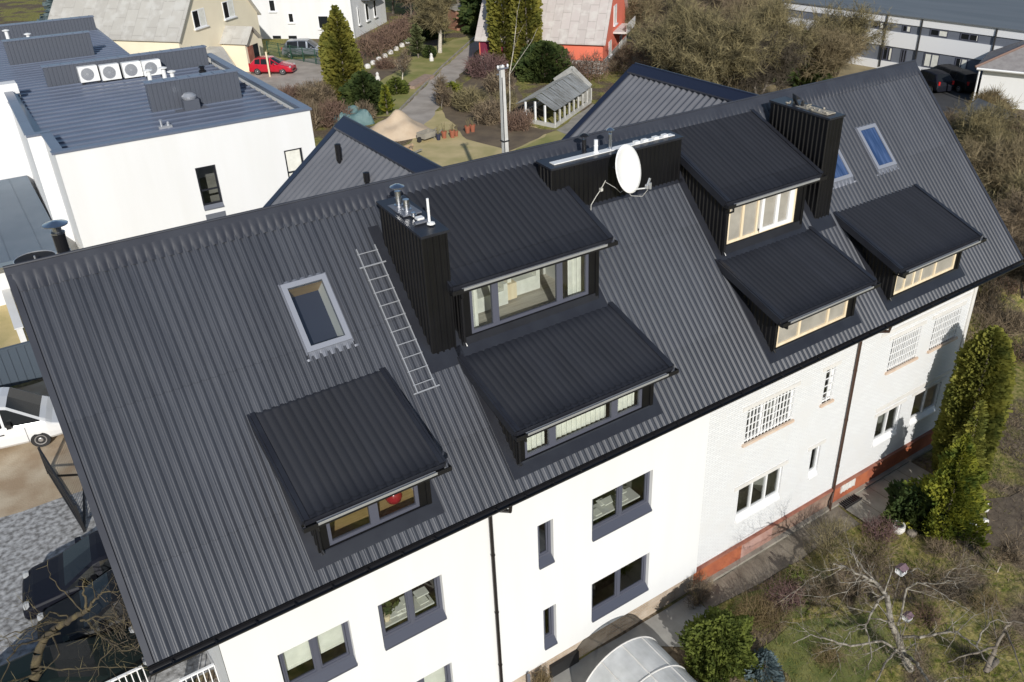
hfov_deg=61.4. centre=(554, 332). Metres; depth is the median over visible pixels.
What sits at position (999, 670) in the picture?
grass
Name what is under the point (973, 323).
thicket bush
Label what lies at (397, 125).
sand pile
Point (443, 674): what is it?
window
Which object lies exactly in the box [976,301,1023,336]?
thicket bush
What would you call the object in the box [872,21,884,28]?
window
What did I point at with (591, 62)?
hedge
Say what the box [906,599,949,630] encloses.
dry perennials
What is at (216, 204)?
window
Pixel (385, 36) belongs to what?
hedge
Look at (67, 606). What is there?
parked car
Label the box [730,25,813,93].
bare tree
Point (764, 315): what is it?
apartment house
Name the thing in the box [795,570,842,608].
dry perennials
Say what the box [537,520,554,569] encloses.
window
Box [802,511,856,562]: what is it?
bare shrub
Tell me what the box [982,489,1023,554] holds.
dug bed
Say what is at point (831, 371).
window
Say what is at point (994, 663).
apple tree
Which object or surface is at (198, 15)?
window
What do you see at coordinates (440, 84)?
garden tree
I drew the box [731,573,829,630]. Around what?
moss lawn
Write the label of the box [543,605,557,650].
window
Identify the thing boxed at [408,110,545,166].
back lawn
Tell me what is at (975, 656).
dry perennials
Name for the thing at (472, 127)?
flower pot
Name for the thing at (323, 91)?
bare bush
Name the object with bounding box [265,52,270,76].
post
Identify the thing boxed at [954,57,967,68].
window
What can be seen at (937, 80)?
parked car
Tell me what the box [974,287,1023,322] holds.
thicket bush
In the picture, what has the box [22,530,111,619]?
parked car
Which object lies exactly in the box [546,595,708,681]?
house apron
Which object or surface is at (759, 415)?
window
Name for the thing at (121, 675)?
railing
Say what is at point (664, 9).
bare tree
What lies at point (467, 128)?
flower pot
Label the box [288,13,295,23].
window
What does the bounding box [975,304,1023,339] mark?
thicket bush
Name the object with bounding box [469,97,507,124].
bare bush
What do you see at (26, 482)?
sandy lane
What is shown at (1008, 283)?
thicket bush
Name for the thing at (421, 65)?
garden lawn
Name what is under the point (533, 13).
cypress
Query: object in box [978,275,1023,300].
thicket bush
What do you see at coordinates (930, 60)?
window
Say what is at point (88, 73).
air conditioner
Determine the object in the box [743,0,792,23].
bare tree
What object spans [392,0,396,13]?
garden tree
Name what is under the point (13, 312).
garden wall
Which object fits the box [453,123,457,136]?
flower pot
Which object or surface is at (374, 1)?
window
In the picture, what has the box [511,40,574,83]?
yew
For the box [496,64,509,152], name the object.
utility pole
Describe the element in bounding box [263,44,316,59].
lawn
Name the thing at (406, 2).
garden tree
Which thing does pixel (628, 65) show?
thicket bush
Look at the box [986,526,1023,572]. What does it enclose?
sapling
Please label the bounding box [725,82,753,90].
thicket bush
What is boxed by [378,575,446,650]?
window
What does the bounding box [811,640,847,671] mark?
dry perennials
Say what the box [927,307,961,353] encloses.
window
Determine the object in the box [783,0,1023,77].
long block
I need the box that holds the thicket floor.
[623,36,874,94]
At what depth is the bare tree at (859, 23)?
71.26 m
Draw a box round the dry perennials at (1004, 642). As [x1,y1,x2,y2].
[985,622,1023,655]
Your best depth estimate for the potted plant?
20.67 m
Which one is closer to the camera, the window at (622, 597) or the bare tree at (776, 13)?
the window at (622, 597)
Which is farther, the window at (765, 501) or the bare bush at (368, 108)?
the bare bush at (368, 108)
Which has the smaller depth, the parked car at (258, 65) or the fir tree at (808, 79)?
the fir tree at (808, 79)
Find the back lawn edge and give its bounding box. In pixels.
[516,131,565,149]
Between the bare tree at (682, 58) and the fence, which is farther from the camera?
the fence
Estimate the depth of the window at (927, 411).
33.09 m
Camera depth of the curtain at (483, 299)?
22.58 m
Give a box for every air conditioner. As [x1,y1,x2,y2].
[76,64,99,84]
[98,62,121,82]
[120,60,143,78]
[140,58,161,77]
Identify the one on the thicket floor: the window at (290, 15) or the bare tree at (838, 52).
the bare tree at (838, 52)
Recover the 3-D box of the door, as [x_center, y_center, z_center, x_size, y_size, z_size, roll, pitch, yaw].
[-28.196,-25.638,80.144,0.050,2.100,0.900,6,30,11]
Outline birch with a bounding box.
[509,1,541,110]
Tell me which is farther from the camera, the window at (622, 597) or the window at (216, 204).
the window at (216, 204)
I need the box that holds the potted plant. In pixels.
[381,601,398,621]
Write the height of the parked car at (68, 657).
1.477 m
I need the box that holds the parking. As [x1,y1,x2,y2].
[932,88,971,113]
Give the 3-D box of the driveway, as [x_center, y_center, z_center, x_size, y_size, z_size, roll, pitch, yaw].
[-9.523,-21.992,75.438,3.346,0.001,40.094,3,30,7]
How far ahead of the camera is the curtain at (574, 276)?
22.66 m
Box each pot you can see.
[386,492,401,504]
[435,126,440,139]
[441,124,446,138]
[449,123,454,137]
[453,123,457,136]
[464,119,469,132]
[469,119,474,131]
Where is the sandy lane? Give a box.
[0,381,82,517]
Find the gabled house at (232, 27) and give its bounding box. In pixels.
[48,0,263,71]
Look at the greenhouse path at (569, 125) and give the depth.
63.70 m
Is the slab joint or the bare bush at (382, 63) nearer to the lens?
the slab joint
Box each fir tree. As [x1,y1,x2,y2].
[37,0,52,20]
[453,0,481,34]
[771,30,836,86]
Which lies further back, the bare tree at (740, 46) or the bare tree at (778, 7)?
the bare tree at (778, 7)
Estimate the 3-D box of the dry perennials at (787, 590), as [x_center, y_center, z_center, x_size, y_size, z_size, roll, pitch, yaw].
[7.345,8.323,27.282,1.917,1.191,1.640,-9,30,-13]
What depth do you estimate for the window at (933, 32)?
72.49 m
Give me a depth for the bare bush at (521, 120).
61.67 m
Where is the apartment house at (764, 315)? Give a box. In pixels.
[2,59,1023,681]
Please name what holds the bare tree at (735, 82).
on the thicket floor
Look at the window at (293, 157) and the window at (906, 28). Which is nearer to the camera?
the window at (293, 157)
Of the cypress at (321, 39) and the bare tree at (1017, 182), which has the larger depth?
the cypress at (321, 39)
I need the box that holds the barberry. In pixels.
[856,510,900,546]
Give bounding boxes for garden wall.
[1,288,26,342]
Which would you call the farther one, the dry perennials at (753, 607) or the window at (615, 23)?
the window at (615, 23)
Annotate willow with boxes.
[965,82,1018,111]
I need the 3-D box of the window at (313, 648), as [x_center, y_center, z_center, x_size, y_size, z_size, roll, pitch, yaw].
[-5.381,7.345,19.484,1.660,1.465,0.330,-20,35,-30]
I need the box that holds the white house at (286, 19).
[252,0,355,38]
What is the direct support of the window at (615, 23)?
in the coral house at (582, 27)
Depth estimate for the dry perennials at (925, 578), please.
28.13 m
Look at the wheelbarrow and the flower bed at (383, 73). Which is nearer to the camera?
the wheelbarrow
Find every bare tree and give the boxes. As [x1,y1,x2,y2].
[618,0,725,73]
[623,0,669,41]
[627,15,666,65]
[643,0,742,82]
[653,0,681,23]
[671,0,709,17]
[676,2,795,86]
[689,0,715,12]
[705,0,747,16]
[705,10,766,88]
[711,0,787,22]
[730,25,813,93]
[740,0,838,83]
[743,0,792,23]
[790,13,833,31]
[792,24,871,81]
[805,0,900,76]
[942,107,968,133]
[950,88,1023,182]
[960,131,1023,195]
[973,111,1023,144]
[976,157,1023,238]
[982,185,1023,284]
[1004,231,1023,298]
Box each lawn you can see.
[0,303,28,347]
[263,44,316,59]
[375,35,473,116]
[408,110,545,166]
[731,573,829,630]
[761,611,915,681]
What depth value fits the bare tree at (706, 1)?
94.75 m
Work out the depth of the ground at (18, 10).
28.56 m
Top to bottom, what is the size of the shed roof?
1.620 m
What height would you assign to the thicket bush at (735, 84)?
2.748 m
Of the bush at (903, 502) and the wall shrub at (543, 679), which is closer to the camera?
the wall shrub at (543, 679)
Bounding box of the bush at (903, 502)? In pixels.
[879,478,955,535]
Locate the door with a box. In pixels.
[247,45,254,62]
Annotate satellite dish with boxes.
[13,250,56,263]
[591,144,651,204]
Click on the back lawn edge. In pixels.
(553, 136)
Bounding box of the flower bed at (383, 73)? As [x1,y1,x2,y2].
[370,58,406,80]
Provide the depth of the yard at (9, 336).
37.01 m
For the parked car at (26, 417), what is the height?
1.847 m
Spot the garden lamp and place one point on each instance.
(910, 616)
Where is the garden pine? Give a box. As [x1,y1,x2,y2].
[403,23,427,57]
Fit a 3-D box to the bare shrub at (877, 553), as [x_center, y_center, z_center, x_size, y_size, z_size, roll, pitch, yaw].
[10.716,7.397,28.848,2.289,1.160,1.808,-20,35,-30]
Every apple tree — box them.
[406,0,456,52]
[769,505,1022,681]
[939,583,1023,681]
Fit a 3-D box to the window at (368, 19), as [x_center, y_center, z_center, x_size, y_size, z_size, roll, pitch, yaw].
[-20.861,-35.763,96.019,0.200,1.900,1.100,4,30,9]
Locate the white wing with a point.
(368, 15)
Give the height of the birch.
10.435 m
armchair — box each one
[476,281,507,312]
[505,270,539,294]
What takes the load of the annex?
on the ground at (18, 10)
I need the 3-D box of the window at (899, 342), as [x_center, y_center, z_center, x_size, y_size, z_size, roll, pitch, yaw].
[12.232,0.574,30.156,1.830,1.400,0.224,-20,35,-30]
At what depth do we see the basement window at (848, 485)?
31.57 m
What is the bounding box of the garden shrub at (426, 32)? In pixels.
[406,23,442,39]
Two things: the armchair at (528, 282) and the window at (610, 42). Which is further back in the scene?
the window at (610, 42)
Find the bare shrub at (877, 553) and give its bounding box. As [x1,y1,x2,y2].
[843,530,902,574]
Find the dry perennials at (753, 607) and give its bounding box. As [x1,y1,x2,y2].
[728,584,783,635]
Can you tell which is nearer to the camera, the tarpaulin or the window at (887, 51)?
the tarpaulin
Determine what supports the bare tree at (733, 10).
on the thicket floor
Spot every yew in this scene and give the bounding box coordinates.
[338,69,395,114]
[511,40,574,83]
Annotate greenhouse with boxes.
[516,66,591,127]
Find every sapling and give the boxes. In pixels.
[832,565,874,609]
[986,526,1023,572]
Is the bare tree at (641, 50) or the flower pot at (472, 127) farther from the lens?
the bare tree at (641, 50)
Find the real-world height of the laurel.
0.965 m
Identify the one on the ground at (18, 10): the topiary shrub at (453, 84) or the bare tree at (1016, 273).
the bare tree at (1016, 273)
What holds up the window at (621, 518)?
in the apartment house at (764, 315)
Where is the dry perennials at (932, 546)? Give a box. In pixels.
[922,533,952,560]
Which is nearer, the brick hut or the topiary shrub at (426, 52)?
the topiary shrub at (426, 52)
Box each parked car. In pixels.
[0,387,62,448]
[0,626,149,681]
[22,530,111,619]
[37,569,131,645]
[248,56,296,74]
[281,38,319,57]
[921,64,961,72]
[921,69,954,91]
[949,69,980,92]
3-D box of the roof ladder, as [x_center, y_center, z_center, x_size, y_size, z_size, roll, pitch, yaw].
[-3.717,-0.344,20.209,0.680,2.752,2.636,-20,35,-30]
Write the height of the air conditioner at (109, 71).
1.135 m
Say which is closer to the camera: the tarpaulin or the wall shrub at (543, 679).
the wall shrub at (543, 679)
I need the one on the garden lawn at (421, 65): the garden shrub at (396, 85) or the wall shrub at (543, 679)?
the garden shrub at (396, 85)
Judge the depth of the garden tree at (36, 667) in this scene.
19.01 m
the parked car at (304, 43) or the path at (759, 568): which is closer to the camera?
the path at (759, 568)
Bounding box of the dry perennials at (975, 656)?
[946,640,985,681]
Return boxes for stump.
[907,528,916,537]
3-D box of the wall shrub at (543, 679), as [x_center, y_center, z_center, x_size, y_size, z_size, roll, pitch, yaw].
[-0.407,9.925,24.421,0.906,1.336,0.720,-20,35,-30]
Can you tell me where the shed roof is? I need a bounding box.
[0,341,42,386]
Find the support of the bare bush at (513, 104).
on the garden bed at (489, 134)
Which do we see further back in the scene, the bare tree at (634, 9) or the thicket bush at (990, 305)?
the bare tree at (634, 9)
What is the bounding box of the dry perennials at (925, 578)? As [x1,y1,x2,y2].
[905,558,961,601]
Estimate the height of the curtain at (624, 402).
0.880 m
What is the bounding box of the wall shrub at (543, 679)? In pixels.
[531,665,553,681]
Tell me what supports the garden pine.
on the garden lawn at (421, 65)
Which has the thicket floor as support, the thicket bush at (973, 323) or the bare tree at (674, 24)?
the bare tree at (674, 24)
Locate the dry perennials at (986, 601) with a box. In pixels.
[967,586,1008,618]
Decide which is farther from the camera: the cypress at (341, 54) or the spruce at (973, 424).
the cypress at (341, 54)
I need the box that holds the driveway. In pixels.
[401,41,478,123]
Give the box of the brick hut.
[447,3,467,30]
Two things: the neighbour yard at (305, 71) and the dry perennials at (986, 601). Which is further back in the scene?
the neighbour yard at (305, 71)
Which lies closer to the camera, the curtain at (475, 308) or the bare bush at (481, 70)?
the curtain at (475, 308)
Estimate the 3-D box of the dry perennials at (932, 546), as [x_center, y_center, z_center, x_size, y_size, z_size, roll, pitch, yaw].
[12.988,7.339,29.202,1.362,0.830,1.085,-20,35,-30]
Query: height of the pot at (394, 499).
0.350 m
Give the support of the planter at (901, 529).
on the ground at (18, 10)
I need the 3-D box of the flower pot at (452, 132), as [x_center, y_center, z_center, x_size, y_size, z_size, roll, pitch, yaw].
[-7.226,-14.319,60.620,0.440,1.151,0.429,-20,35,-30]
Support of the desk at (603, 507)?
in the apartment house at (764, 315)
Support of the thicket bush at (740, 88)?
on the thicket floor
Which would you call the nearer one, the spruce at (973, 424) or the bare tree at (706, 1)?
the spruce at (973, 424)
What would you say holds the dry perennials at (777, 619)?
on the moss lawn at (807, 605)
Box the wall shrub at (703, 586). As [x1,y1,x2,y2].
[682,567,715,611]
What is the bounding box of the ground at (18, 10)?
[0,0,1023,681]
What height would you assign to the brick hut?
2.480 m
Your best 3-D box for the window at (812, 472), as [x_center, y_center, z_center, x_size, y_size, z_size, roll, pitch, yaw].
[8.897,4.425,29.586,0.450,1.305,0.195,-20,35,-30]
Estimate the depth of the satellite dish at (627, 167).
23.23 m
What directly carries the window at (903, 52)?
in the long block
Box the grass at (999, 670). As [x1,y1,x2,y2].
[684,401,1023,681]
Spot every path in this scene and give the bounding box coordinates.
[557,104,593,133]
[699,506,859,609]
[839,462,932,524]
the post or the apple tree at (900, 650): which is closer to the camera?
the apple tree at (900, 650)
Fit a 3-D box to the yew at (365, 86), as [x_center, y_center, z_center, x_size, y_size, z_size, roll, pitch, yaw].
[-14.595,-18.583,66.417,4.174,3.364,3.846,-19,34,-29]
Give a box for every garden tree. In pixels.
[0,561,145,681]
[386,45,411,78]
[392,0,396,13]
[395,0,417,16]
[430,71,452,107]
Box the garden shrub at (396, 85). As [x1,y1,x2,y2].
[386,76,409,94]
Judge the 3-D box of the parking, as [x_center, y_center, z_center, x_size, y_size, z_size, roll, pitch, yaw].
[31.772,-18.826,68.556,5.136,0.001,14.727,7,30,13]
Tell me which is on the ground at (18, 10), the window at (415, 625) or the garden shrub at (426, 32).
the garden shrub at (426, 32)
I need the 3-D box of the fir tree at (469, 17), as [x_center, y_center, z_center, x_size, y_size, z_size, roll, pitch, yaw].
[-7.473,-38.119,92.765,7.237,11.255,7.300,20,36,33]
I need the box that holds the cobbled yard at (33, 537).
[0,491,212,681]
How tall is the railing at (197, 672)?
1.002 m
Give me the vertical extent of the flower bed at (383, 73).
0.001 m
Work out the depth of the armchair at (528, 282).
23.36 m
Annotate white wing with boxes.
[352,0,386,36]
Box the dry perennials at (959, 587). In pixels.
[934,571,977,606]
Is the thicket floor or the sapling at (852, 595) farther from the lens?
the thicket floor
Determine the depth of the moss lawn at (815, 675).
25.83 m
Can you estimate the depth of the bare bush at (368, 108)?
64.37 m
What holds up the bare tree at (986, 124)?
on the ground at (18, 10)
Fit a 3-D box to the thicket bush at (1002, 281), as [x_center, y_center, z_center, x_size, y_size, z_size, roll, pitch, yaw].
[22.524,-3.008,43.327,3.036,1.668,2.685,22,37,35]
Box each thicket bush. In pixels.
[619,60,644,73]
[634,47,661,68]
[720,76,760,90]
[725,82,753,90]
[732,79,774,94]
[963,305,1023,346]
[974,280,1012,308]
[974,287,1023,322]
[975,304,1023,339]
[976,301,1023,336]
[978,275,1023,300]
[989,274,1023,299]
[991,276,1017,291]
[996,277,1023,290]
[996,308,1023,337]
[1008,331,1023,363]
[1011,338,1023,370]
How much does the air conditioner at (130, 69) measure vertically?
1.135 m
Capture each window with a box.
[191,8,208,30]
[195,164,224,210]
[221,0,236,20]
[253,43,259,57]
[268,0,276,12]
[273,36,296,38]
[277,621,357,681]
[284,148,302,177]
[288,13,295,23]
[317,15,327,29]
[357,7,361,25]
[364,3,370,21]
[372,0,378,17]
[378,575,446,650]
[417,663,451,681]
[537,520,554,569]
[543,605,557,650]
[591,554,648,622]
[592,471,651,541]
[609,39,612,57]
[613,4,617,26]
[735,467,780,523]
[741,388,794,447]
[808,446,818,479]
[819,368,835,407]
[840,478,855,493]
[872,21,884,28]
[872,405,899,447]
[882,46,892,60]
[884,327,920,375]
[899,49,906,62]
[902,25,911,32]
[909,383,939,425]
[922,53,939,67]
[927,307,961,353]
[930,29,948,37]
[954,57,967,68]
[959,33,978,41]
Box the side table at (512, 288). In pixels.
[499,279,516,299]
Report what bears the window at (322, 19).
in the white house at (286, 19)
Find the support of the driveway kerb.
on the driveway
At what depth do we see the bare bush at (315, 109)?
62.47 m
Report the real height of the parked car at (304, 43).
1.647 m
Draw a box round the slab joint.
[839,470,918,524]
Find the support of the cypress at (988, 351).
on the ground at (18, 10)
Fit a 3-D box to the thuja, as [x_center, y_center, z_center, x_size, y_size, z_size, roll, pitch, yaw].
[13.614,5.209,29.343,2.930,4.166,3.224,-24,36,-34]
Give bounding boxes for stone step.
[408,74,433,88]
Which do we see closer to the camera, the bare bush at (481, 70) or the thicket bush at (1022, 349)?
the thicket bush at (1022, 349)
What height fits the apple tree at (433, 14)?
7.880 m
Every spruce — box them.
[744,647,784,681]
[932,399,989,494]
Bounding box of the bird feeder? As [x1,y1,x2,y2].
[892,563,908,607]
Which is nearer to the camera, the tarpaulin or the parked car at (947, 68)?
the tarpaulin
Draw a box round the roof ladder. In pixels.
[355,244,439,394]
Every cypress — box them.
[318,23,326,66]
[320,5,365,101]
[485,0,519,71]
[509,0,542,65]
[930,325,1016,478]
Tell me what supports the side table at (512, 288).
on the apartment house at (764, 315)
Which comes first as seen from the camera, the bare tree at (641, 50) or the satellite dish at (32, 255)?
the satellite dish at (32, 255)
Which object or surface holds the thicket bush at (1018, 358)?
on the ground at (18, 10)
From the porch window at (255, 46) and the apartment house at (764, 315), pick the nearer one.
the apartment house at (764, 315)
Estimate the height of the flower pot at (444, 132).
1.119 m
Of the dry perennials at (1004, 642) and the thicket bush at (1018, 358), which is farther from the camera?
the thicket bush at (1018, 358)
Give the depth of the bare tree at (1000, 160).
45.69 m
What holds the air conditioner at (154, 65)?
on the flat roofed building
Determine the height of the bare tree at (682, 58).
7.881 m
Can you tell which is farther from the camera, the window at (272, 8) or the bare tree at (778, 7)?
the window at (272, 8)
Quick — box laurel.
[783,563,812,591]
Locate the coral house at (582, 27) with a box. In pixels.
[474,0,634,73]
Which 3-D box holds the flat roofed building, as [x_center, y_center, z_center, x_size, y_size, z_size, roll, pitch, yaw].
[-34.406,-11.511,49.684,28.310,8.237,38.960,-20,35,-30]
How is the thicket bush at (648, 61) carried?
on the thicket floor
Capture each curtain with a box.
[472,290,478,327]
[527,431,543,450]
[556,405,605,439]
[568,257,580,295]
[618,393,633,410]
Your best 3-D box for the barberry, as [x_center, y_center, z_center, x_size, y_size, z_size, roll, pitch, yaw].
[11.368,6.803,29.856,1.642,1.093,1.490,-1,29,0]
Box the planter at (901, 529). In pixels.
[891,520,905,534]
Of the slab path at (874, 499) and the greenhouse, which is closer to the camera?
the slab path at (874, 499)
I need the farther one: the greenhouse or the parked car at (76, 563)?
the greenhouse
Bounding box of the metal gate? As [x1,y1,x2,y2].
[37,447,85,532]
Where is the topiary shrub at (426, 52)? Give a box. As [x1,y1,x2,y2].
[422,45,436,58]
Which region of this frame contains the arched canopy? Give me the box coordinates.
[586,636,696,681]
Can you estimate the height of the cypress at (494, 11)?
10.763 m
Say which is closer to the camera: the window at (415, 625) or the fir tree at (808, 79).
the window at (415, 625)
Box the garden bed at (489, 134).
[442,75,555,150]
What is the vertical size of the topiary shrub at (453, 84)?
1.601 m
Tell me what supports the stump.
on the ground at (18, 10)
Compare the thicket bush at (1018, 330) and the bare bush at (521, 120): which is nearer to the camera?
the thicket bush at (1018, 330)
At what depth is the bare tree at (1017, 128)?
50.88 m
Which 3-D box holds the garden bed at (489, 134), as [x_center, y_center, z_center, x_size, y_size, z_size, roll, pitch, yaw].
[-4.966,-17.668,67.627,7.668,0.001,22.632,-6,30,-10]
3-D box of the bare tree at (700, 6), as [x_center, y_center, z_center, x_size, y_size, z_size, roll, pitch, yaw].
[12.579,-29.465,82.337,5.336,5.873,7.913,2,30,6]
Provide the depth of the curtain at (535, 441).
20.78 m
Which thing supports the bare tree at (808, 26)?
on the thicket floor
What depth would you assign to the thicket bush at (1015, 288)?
43.03 m
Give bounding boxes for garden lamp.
[902,611,913,634]
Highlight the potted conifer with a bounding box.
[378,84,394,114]
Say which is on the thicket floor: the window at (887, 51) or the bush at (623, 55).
the bush at (623, 55)
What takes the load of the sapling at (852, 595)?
on the ground at (18, 10)
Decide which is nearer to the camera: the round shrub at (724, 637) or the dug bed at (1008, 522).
the round shrub at (724, 637)
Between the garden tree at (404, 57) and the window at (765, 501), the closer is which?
the window at (765, 501)
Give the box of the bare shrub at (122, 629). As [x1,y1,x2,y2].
[92,574,143,666]
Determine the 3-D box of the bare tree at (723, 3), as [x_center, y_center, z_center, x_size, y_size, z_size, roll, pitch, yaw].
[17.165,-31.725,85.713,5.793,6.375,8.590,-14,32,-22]
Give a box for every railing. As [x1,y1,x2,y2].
[106,666,147,681]
[179,663,219,681]
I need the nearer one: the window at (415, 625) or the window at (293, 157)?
the window at (415, 625)
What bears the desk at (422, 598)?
in the apartment house at (764, 315)
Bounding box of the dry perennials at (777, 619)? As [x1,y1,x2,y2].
[755,597,794,630]
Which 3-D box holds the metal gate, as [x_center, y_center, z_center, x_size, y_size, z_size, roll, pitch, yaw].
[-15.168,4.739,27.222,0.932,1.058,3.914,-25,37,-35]
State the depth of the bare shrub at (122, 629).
21.11 m
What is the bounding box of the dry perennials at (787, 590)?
[758,573,809,614]
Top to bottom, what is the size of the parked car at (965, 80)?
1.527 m
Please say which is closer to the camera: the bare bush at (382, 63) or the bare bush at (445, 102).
the bare bush at (445, 102)
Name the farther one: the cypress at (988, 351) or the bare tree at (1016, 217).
the bare tree at (1016, 217)
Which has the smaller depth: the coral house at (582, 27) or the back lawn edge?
the back lawn edge
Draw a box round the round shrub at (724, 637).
[675,605,763,681]
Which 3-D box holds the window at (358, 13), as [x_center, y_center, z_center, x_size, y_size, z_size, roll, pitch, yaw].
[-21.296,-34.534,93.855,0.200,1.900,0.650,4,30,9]
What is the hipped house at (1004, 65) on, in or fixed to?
on the ground at (18, 10)
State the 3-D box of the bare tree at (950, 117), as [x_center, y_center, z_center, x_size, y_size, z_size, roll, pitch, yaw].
[25.162,-12.590,54.758,3.564,3.922,5.285,-16,33,-25]
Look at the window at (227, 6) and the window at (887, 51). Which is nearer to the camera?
the window at (887, 51)
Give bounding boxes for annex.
[206,46,234,65]
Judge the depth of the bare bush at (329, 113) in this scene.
62.91 m
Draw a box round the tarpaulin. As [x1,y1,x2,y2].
[332,105,374,126]
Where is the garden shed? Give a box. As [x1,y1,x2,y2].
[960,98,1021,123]
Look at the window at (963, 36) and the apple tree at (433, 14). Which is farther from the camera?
the apple tree at (433, 14)
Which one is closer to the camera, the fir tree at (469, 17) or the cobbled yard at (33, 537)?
the cobbled yard at (33, 537)
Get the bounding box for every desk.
[384,586,433,627]
[593,487,639,520]
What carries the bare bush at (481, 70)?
on the garden bed at (489, 134)
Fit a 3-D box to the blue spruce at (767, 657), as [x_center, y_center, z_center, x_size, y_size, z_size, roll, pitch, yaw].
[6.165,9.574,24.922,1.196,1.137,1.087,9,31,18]
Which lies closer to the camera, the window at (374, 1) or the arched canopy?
the arched canopy
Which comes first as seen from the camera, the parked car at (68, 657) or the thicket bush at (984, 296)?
the parked car at (68, 657)
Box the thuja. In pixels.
[900,433,992,548]
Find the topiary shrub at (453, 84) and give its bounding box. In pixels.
[443,81,464,98]
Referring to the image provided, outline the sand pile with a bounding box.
[370,109,429,141]
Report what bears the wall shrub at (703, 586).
on the house apron
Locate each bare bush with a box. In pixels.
[276,83,311,102]
[289,78,338,107]
[296,96,327,130]
[310,96,353,128]
[355,99,376,117]
[372,55,399,69]
[433,85,455,106]
[448,84,490,112]
[462,49,509,79]
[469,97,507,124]
[480,67,516,95]
[489,87,518,111]
[499,106,536,132]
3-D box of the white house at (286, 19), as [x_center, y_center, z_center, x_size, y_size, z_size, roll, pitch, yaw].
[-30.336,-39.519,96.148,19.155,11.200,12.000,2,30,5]
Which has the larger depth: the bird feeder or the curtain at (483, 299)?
the bird feeder
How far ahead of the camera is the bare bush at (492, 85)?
70.47 m
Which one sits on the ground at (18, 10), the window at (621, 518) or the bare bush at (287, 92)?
the bare bush at (287, 92)
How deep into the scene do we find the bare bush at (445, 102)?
67.89 m
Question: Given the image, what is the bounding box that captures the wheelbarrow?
[416,128,441,142]
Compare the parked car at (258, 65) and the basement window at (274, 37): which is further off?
the basement window at (274, 37)
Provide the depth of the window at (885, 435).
31.91 m
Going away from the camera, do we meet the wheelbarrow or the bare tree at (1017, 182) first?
the bare tree at (1017, 182)
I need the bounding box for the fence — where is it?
[266,41,319,63]
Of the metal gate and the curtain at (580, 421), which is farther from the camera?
the metal gate
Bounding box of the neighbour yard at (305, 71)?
[247,57,323,94]
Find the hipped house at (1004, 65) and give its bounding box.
[972,40,1023,109]
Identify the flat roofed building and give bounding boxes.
[0,15,314,305]
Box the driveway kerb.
[398,36,474,109]
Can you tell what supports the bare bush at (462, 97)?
on the garden bed at (489, 134)
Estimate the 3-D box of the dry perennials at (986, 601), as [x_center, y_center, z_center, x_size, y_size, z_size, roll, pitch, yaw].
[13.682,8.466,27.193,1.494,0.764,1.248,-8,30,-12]
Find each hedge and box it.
[355,12,414,59]
[537,49,611,81]
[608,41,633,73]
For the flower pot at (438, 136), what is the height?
1.075 m

